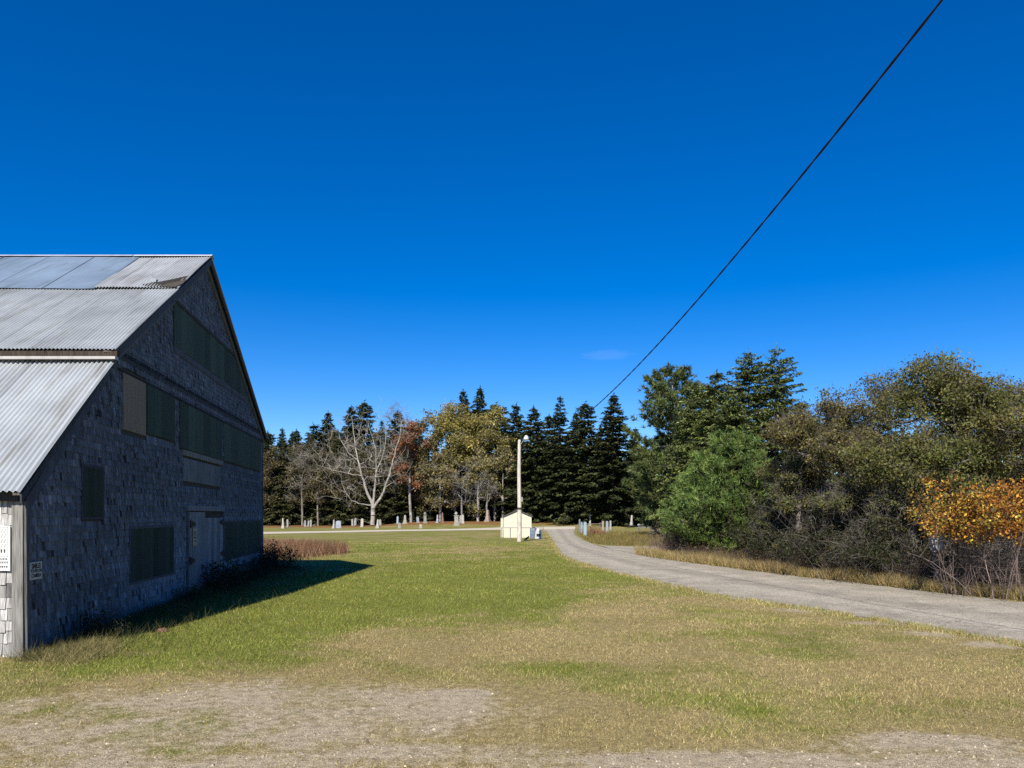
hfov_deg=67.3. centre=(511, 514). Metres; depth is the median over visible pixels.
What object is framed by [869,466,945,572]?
scrub oak
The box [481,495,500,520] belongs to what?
young fir
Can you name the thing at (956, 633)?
drive edge grass
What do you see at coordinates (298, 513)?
young fir
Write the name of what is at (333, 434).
broadleaf tree
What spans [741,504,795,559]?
bush
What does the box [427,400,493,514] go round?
broadleaf tree
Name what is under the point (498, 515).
young fir
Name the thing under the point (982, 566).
brown shrub
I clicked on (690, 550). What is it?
brown shrub
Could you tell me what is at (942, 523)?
autumn bush
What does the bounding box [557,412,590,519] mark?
spruce tree
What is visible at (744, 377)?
fir tree
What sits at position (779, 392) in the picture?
fir tree
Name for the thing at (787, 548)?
leafy shrub
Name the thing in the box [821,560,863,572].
brown shrub
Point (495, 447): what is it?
spruce tree
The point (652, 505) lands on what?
white pine
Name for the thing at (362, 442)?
hemlock tree
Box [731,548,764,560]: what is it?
brown shrub
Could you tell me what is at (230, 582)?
bush
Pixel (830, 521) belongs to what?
bare shrub
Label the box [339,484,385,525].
young fir
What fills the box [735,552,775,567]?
brown shrub
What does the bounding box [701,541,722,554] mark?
thorn shrub
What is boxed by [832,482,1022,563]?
bare shrub
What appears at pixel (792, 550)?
bare shrub
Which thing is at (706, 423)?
fir tree
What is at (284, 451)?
hemlock tree
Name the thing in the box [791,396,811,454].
fir tree
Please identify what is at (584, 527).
gatepost
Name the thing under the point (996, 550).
bare shrub
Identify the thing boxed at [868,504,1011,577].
bare shrub
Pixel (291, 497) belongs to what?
broadleaf tree
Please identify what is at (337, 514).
young fir
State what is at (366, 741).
loose gravel
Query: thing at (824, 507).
scrub oak
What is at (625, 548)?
side lane
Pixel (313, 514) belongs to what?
young fir
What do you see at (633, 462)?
spruce tree
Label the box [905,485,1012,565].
leafy shrub
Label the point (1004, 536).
leafy shrub
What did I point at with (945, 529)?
bare shrub
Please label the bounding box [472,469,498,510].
bare tree
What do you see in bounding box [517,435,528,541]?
light pole
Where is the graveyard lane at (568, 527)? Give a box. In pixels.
[263,526,574,533]
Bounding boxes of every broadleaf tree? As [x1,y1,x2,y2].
[263,443,290,511]
[281,440,324,524]
[299,450,344,523]
[314,427,355,489]
[323,436,363,501]
[338,451,379,517]
[360,427,393,504]
[377,443,411,506]
[389,419,432,521]
[401,469,443,520]
[405,408,449,520]
[415,451,468,521]
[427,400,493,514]
[458,443,502,521]
[464,405,525,520]
[481,443,524,521]
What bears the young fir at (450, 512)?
on the ground at (94, 707)
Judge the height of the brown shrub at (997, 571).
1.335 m
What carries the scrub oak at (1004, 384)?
on the ground at (94, 707)
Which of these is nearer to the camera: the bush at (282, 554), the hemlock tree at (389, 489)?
the bush at (282, 554)
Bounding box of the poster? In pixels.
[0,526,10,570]
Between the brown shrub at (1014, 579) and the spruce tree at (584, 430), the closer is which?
the brown shrub at (1014, 579)
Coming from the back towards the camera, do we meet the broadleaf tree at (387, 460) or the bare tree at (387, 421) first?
the bare tree at (387, 421)
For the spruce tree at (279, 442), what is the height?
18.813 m
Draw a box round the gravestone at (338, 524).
[336,521,341,527]
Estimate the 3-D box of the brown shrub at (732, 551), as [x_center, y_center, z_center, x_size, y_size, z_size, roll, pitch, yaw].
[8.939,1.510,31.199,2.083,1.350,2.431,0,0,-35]
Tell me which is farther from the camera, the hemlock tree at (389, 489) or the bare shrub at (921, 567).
the hemlock tree at (389, 489)
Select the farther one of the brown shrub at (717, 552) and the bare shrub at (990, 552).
the brown shrub at (717, 552)
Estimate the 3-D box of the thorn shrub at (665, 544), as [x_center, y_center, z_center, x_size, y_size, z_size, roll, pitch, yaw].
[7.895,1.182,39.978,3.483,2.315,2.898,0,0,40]
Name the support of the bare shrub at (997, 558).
on the ground at (94, 707)
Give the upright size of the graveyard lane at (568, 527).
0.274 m
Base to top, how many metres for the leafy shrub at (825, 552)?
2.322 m
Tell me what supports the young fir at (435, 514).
on the ground at (94, 707)
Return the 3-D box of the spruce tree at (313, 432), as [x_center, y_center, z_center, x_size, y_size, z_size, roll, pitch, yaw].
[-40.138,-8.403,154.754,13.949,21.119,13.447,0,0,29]
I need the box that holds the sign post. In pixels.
[929,533,944,583]
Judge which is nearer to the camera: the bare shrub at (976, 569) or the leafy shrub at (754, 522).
the bare shrub at (976, 569)
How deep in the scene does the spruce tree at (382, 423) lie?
155.10 m
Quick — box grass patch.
[0,631,142,668]
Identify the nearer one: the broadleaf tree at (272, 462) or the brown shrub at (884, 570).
the brown shrub at (884, 570)
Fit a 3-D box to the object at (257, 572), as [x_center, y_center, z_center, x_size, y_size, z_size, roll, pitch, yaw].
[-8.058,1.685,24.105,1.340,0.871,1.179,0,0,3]
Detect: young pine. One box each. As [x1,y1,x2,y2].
[656,428,775,552]
[656,471,713,550]
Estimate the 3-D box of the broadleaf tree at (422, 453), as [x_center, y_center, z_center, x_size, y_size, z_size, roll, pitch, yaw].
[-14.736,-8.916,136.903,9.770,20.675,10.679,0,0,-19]
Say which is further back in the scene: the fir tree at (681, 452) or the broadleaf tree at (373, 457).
the broadleaf tree at (373, 457)
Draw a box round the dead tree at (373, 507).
[296,399,420,525]
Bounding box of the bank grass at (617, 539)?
[577,530,672,545]
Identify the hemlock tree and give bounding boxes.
[263,442,311,524]
[286,436,323,523]
[304,431,370,525]
[345,438,373,511]
[367,439,403,524]
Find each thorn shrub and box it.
[626,520,698,550]
[647,525,677,550]
[655,531,702,551]
[666,537,706,551]
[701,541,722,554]
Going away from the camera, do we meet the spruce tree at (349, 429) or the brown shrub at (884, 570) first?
the brown shrub at (884, 570)
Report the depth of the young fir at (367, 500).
137.41 m
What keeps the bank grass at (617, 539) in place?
on the ground at (94, 707)
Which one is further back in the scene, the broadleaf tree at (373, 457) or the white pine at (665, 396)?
the broadleaf tree at (373, 457)
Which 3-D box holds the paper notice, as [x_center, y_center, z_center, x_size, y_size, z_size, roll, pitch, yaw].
[-7.919,0.549,19.210,0.010,0.440,0.340,0,0,-8]
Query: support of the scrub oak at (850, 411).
on the ground at (94, 707)
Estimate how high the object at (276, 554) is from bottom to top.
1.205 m
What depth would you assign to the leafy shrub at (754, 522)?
32.71 m
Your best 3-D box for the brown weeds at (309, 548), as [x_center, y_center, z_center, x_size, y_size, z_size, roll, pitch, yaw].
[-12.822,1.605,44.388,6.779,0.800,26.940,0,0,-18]
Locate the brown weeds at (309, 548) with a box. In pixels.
[263,535,356,559]
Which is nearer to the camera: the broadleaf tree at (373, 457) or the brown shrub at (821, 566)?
the brown shrub at (821, 566)
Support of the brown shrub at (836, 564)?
on the ground at (94, 707)
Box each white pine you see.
[620,363,716,516]
[628,428,681,529]
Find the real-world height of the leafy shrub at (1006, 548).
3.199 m
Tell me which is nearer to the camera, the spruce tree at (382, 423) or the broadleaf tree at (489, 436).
the broadleaf tree at (489, 436)
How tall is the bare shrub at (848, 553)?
2.786 m
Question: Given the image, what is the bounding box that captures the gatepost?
[583,522,586,535]
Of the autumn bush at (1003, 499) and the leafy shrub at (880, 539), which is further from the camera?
the leafy shrub at (880, 539)
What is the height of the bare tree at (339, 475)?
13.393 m
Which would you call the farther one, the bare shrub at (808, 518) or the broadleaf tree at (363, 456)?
the broadleaf tree at (363, 456)
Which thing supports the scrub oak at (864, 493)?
on the ground at (94, 707)
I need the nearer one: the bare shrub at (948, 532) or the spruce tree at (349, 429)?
the bare shrub at (948, 532)
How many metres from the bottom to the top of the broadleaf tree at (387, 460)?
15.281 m
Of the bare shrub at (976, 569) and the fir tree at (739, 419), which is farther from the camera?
the fir tree at (739, 419)
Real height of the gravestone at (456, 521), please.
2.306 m
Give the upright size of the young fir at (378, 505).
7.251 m
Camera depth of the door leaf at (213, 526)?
21.19 m
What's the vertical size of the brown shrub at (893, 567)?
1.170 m
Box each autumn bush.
[896,478,1023,595]
[907,470,1023,601]
[910,473,1023,600]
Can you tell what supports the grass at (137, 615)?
on the ground at (94, 707)
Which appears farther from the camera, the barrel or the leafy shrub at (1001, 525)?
the barrel
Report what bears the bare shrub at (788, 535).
on the ground at (94, 707)
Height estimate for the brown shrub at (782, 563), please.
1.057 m
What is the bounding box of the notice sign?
[29,561,41,579]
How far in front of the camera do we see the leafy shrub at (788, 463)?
38.08 m
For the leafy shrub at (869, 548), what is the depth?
22.83 m
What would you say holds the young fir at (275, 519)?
on the ground at (94, 707)
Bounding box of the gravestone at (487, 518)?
[484,510,491,521]
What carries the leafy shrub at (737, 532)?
on the ground at (94, 707)
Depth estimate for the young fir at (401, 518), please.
135.48 m
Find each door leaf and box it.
[189,512,204,591]
[205,518,224,585]
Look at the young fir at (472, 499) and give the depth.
139.73 m
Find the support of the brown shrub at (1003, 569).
on the ground at (94, 707)
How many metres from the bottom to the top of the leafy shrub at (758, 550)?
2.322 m
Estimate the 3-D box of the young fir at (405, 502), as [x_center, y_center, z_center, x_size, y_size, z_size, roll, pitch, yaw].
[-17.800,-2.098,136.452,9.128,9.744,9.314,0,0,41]
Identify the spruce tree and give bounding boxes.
[263,429,290,524]
[274,428,291,482]
[287,428,307,467]
[287,431,296,455]
[301,422,327,480]
[316,413,337,483]
[340,405,369,466]
[348,400,384,496]
[373,420,387,466]
[377,410,414,486]
[433,389,480,514]
[460,385,494,510]
[461,402,523,508]
[489,403,537,512]
[499,405,564,522]
[523,414,568,520]
[527,396,582,522]
[543,401,621,524]
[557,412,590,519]
[578,393,646,527]
[606,426,649,524]
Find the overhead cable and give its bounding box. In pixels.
[521,0,942,442]
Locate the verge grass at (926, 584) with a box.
[632,544,1023,600]
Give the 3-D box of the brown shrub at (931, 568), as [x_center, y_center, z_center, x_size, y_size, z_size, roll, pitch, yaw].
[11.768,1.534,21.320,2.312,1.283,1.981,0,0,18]
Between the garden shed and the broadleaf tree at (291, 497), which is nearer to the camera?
the garden shed
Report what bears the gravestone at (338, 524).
on the ground at (94, 707)
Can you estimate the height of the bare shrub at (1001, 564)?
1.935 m
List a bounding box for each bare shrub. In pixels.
[745,497,818,563]
[749,524,831,569]
[756,473,924,568]
[764,508,863,563]
[767,503,907,583]
[775,509,906,569]
[776,486,836,553]
[786,509,928,571]
[811,531,921,570]
[824,501,932,585]
[828,521,926,573]
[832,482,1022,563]
[858,486,1014,559]
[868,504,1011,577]
[886,501,1021,570]
[897,554,956,579]
[907,539,997,568]
[911,531,1023,580]
[919,543,1022,583]
[924,537,1000,572]
[941,548,1011,583]
[941,548,1023,586]
[947,540,1021,573]
[947,544,1023,577]
[949,545,1022,593]
[953,533,1023,567]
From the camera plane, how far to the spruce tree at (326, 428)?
157.10 m
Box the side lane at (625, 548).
[600,545,747,553]
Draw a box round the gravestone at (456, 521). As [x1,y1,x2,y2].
[453,512,459,525]
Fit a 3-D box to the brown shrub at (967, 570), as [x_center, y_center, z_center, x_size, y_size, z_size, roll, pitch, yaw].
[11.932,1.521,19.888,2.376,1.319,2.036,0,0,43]
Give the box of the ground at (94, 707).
[0,521,1023,767]
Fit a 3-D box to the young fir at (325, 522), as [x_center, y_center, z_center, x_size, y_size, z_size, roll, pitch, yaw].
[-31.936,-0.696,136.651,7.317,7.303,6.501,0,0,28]
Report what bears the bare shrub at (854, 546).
on the ground at (94, 707)
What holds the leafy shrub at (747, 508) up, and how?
on the ground at (94, 707)
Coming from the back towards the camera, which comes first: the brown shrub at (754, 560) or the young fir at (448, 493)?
the young fir at (448, 493)
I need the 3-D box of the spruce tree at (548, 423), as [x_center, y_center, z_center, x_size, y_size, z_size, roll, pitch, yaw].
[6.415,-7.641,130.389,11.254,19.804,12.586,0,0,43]
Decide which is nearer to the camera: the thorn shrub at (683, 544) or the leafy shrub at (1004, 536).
the leafy shrub at (1004, 536)
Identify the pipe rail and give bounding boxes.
[501,525,543,539]
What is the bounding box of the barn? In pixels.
[0,255,267,657]
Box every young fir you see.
[263,486,279,523]
[263,491,292,525]
[285,504,316,524]
[294,499,319,523]
[296,501,325,524]
[312,498,353,525]
[319,484,360,525]
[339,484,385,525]
[359,491,375,523]
[359,491,389,524]
[376,493,396,523]
[379,482,419,524]
[386,483,431,522]
[422,486,449,520]
[422,498,451,520]
[433,490,464,519]
[436,488,473,520]
[465,494,476,520]
[471,495,500,520]
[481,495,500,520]
[489,483,513,520]
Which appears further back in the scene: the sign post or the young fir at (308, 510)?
the young fir at (308, 510)
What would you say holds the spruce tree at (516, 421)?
on the ground at (94, 707)
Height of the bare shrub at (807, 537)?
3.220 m
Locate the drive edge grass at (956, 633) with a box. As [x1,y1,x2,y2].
[544,531,1023,649]
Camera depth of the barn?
15.51 m
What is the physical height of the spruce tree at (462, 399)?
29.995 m
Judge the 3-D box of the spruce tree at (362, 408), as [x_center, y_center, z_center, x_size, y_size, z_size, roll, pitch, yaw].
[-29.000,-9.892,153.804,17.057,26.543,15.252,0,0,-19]
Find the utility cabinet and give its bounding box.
[535,529,541,538]
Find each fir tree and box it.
[643,380,720,536]
[664,367,758,507]
[691,396,768,541]
[720,347,777,451]
[742,345,818,473]
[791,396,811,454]
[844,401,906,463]
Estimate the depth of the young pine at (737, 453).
36.41 m
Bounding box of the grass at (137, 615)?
[7,561,409,661]
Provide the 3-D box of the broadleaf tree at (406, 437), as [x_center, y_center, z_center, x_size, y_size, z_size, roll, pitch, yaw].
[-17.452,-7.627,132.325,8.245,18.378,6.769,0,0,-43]
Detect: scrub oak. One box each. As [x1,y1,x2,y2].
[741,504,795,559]
[751,387,895,547]
[761,455,833,560]
[802,463,874,569]
[815,365,947,500]
[825,451,906,540]
[834,345,1023,555]
[849,484,924,570]
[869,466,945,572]
[905,369,1023,489]
[975,378,1023,486]
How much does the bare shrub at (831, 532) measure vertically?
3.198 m
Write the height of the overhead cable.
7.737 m
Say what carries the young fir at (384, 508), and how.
on the ground at (94, 707)
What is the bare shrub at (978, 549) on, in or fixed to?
on the ground at (94, 707)
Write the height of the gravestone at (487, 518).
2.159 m
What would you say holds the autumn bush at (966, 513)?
on the ground at (94, 707)
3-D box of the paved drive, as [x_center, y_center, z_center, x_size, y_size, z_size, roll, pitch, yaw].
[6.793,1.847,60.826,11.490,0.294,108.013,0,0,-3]
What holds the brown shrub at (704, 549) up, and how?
on the ground at (94, 707)
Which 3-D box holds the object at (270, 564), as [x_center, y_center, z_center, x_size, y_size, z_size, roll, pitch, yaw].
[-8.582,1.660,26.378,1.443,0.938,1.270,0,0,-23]
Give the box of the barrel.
[530,528,536,537]
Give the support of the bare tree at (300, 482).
on the ground at (94, 707)
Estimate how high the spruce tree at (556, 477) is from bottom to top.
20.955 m
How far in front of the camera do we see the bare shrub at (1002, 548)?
23.50 m
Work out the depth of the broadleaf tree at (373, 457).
141.42 m
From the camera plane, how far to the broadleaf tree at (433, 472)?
130.43 m
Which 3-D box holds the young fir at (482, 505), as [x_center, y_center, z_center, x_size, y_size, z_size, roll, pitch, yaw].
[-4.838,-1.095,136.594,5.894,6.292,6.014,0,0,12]
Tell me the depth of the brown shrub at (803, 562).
25.60 m
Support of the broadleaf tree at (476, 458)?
on the ground at (94, 707)
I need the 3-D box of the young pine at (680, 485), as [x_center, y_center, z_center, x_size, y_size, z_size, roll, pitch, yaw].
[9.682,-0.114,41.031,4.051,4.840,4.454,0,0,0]
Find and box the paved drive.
[544,526,1023,643]
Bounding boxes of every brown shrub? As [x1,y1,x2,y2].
[673,542,713,558]
[684,542,721,556]
[696,535,752,561]
[702,547,738,560]
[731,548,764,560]
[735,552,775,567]
[752,553,790,567]
[768,551,807,573]
[772,546,835,574]
[789,555,814,568]
[803,556,842,571]
[815,544,876,579]
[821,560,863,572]
[861,560,913,582]
[864,556,924,577]
[887,544,982,584]
[897,558,993,579]
[927,557,1023,587]
[929,546,1023,585]
[952,554,1022,586]
[959,554,1023,583]
[984,558,1023,589]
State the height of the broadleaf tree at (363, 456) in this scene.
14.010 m
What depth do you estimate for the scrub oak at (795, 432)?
26.49 m
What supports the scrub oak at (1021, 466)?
on the ground at (94, 707)
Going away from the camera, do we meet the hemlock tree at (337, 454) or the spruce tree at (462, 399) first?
the hemlock tree at (337, 454)
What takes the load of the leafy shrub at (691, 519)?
on the ground at (94, 707)
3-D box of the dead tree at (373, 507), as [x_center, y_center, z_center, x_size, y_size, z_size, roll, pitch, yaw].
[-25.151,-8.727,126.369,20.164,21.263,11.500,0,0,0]
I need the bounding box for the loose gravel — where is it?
[0,679,1023,767]
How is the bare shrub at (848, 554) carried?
on the ground at (94, 707)
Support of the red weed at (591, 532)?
on the ground at (94, 707)
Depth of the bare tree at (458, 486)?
129.47 m
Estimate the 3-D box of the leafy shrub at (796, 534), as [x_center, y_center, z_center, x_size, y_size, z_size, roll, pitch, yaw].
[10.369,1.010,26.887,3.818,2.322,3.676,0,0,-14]
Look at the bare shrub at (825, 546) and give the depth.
24.39 m
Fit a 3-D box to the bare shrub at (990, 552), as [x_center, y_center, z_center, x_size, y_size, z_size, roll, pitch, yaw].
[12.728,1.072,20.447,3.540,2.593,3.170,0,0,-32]
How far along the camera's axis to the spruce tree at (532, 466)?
125.90 m
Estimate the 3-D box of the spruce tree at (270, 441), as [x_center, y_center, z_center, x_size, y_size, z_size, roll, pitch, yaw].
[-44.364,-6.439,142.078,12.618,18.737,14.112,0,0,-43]
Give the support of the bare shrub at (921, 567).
on the ground at (94, 707)
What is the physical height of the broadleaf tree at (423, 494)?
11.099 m
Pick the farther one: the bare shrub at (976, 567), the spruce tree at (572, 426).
the spruce tree at (572, 426)
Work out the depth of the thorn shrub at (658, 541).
42.00 m
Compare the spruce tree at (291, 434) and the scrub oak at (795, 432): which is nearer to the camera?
the scrub oak at (795, 432)
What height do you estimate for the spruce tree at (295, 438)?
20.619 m
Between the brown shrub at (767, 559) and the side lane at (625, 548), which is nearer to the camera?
the brown shrub at (767, 559)
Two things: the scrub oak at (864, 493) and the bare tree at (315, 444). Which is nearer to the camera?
the scrub oak at (864, 493)
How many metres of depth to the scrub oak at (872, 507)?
23.07 m
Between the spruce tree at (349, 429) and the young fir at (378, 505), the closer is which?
the young fir at (378, 505)
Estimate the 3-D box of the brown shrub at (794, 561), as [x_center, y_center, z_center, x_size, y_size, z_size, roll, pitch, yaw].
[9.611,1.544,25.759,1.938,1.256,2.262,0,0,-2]
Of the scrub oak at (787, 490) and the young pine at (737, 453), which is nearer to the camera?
the scrub oak at (787, 490)
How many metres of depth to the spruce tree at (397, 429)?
150.88 m
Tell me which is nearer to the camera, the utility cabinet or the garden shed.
the utility cabinet
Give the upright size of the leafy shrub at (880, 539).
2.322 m
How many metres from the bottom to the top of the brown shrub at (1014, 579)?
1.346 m
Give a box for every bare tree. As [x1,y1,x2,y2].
[281,444,317,525]
[293,438,336,525]
[327,454,350,512]
[379,399,417,452]
[446,460,474,514]
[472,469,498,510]
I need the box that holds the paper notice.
[193,528,196,545]
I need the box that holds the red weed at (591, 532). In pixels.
[580,526,595,534]
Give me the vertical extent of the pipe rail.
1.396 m
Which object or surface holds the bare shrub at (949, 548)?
on the ground at (94, 707)
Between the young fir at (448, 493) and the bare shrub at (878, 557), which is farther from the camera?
the young fir at (448, 493)
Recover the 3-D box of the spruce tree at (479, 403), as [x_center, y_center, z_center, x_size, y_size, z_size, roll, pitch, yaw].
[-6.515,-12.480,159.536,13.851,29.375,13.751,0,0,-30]
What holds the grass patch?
on the ground at (94, 707)
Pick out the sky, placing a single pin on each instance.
(416, 204)
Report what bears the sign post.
on the ground at (94, 707)
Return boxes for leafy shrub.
[680,459,838,552]
[711,491,806,560]
[729,445,876,523]
[741,511,840,562]
[743,511,807,537]
[757,512,837,564]
[759,450,836,500]
[779,514,860,569]
[791,483,899,562]
[804,512,921,572]
[816,510,955,572]
[837,510,972,577]
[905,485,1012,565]
[918,469,1023,570]
[966,490,1023,562]
[966,514,1023,571]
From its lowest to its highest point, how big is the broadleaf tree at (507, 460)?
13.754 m
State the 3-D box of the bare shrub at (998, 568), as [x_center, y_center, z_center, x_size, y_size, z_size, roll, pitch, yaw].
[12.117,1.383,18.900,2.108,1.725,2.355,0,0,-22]
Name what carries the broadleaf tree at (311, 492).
on the ground at (94, 707)
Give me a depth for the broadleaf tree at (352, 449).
138.23 m
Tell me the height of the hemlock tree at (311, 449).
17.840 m
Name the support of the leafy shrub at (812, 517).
on the ground at (94, 707)
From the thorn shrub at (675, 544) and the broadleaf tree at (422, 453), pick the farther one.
the broadleaf tree at (422, 453)
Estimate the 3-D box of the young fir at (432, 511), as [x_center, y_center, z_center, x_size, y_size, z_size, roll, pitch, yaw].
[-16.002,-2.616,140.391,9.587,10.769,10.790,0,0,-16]
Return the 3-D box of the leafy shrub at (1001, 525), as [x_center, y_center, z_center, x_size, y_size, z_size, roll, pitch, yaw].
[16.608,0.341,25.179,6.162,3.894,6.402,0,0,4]
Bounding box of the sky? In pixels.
[0,0,1023,474]
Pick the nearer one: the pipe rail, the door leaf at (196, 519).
the door leaf at (196, 519)
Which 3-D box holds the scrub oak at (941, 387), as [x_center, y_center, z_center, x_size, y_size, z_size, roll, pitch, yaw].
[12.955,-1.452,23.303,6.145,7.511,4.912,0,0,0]
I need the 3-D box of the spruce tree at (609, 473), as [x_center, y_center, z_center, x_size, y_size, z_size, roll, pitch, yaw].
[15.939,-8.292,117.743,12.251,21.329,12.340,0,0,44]
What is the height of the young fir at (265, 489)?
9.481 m
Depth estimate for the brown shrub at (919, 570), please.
21.09 m
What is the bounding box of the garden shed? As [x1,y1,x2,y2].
[501,510,532,537]
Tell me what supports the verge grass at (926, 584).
on the ground at (94, 707)

